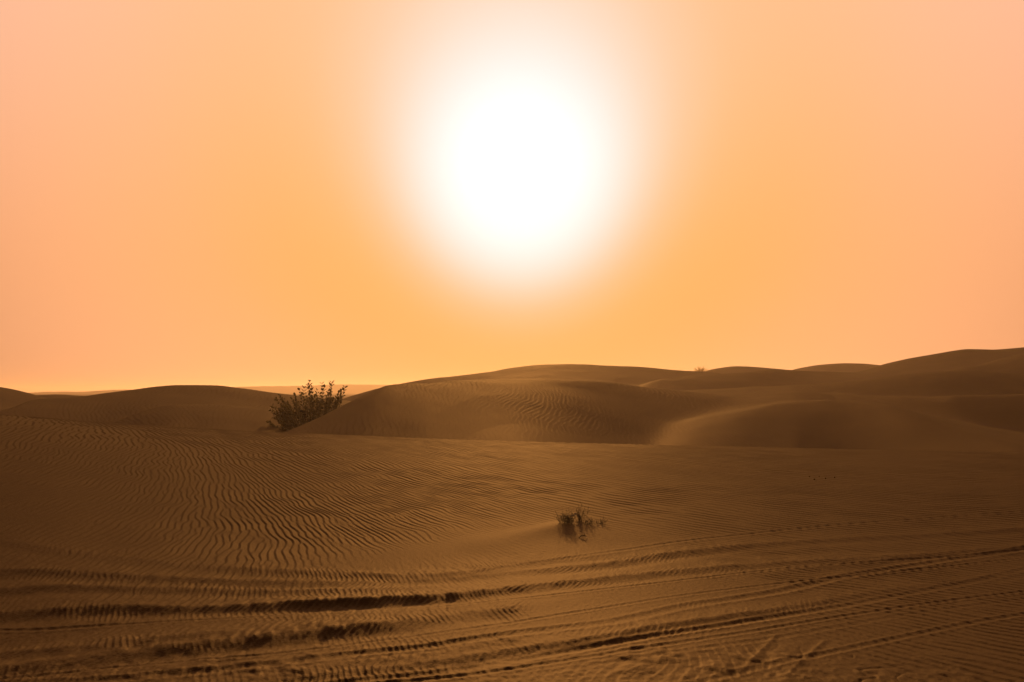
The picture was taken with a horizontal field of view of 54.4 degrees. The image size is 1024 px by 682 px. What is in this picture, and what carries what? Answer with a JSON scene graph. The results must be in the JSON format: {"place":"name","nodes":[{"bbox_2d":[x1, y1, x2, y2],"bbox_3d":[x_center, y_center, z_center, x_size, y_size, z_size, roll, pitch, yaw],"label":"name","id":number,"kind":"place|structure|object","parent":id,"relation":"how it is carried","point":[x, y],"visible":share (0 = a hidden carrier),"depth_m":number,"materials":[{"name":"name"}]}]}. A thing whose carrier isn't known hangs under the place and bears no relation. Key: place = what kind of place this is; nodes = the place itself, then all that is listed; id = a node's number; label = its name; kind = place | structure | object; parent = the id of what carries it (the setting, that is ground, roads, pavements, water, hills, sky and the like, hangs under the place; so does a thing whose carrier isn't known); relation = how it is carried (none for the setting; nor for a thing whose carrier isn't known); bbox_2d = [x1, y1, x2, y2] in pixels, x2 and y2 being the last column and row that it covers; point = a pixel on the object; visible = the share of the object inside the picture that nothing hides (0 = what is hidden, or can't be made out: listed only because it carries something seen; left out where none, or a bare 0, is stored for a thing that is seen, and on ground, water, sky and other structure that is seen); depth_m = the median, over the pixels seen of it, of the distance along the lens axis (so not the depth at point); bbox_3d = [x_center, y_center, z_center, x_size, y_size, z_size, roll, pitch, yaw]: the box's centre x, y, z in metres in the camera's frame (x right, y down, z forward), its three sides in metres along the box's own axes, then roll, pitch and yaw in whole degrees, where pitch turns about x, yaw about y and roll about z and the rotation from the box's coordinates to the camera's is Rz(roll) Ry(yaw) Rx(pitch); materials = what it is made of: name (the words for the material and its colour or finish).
{"place":"outdoors","nodes":[
{"label":"outdoors","id":0,"kind":"place"},
{"bbox_2d":[31,384,386,396],"bbox_3d":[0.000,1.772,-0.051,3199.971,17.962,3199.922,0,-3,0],"label":"distant dunes","id":1,"kind":"structure","parent":0,"point":[351,390],"depth_m":865.69,"materials":[{"name":"orange sand"}]},
{"bbox_2d":[0,415,1023,681],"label":"ground","id":2,"kind":"structure","parent":0,"point":[138,553],"depth_m":10.71,"materials":[{"name":"brown sand"}]},
{"bbox_2d":[555,510,579,523],"bbox_3d":[0.734,2.369,13.345,0.340,0.229,0.298,-3,-4,43],"label":"dry tuft","id":3,"kind":"object","parent":2,"relation":"on","point":[567,519],"visible":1,"depth_m":13.31,"materials":[{"name":"brown plant"}]},
{"bbox_2d":[568,502,588,520],"bbox_3d":[0.923,2.342,13.645,0.312,0.288,0.172,0,-3,0],"label":"dry tuft","id":4,"kind":"object","parent":2,"relation":"on","point":[580,513],"visible":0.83,"depth_m":13.65,"materials":[{"name":"brown plant"}]},
{"bbox_2d":[576,517,593,523],"bbox_3d":[0.975,2.425,13.456,0.326,0.148,0.186,0,-3,0],"label":"dry tuft","id":5,"kind":"object","parent":2,"relation":"on","point":[591,521],"visible":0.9,"depth_m":13.46,"materials":[{"name":"brown plant"}]},
{"bbox_2d":[0,347,1023,451],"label":"dunes","id":6,"kind":"structure","parent":0,"point":[965,400],"depth_m":44.88,"materials":[{"name":"brown sand"}]},
{"bbox_2d":[266,380,347,430],"bbox_3d":[-7.919,2.554,37.870,3.220,2.156,1.876,1,-3,-15],"label":"leafy shrub","id":7,"kind":"object","parent":6,"relation":"on","point":[289,418],"visible":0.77,"depth_m":37.53,"materials":[{"name":"green plant"}]},
{"bbox_2d":[694,367,707,370],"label":"distant bush","id":8,"kind":"object","parent":6,"relation":"on","point":[702,369],"visible":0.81,"depth_m":95.72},
{"bbox_2d":[0,0,1023,392],"label":"sky","id":9,"kind":"structure","parent":0,"point":[231,193],"materials":[{"name":"orange"}]}
]}

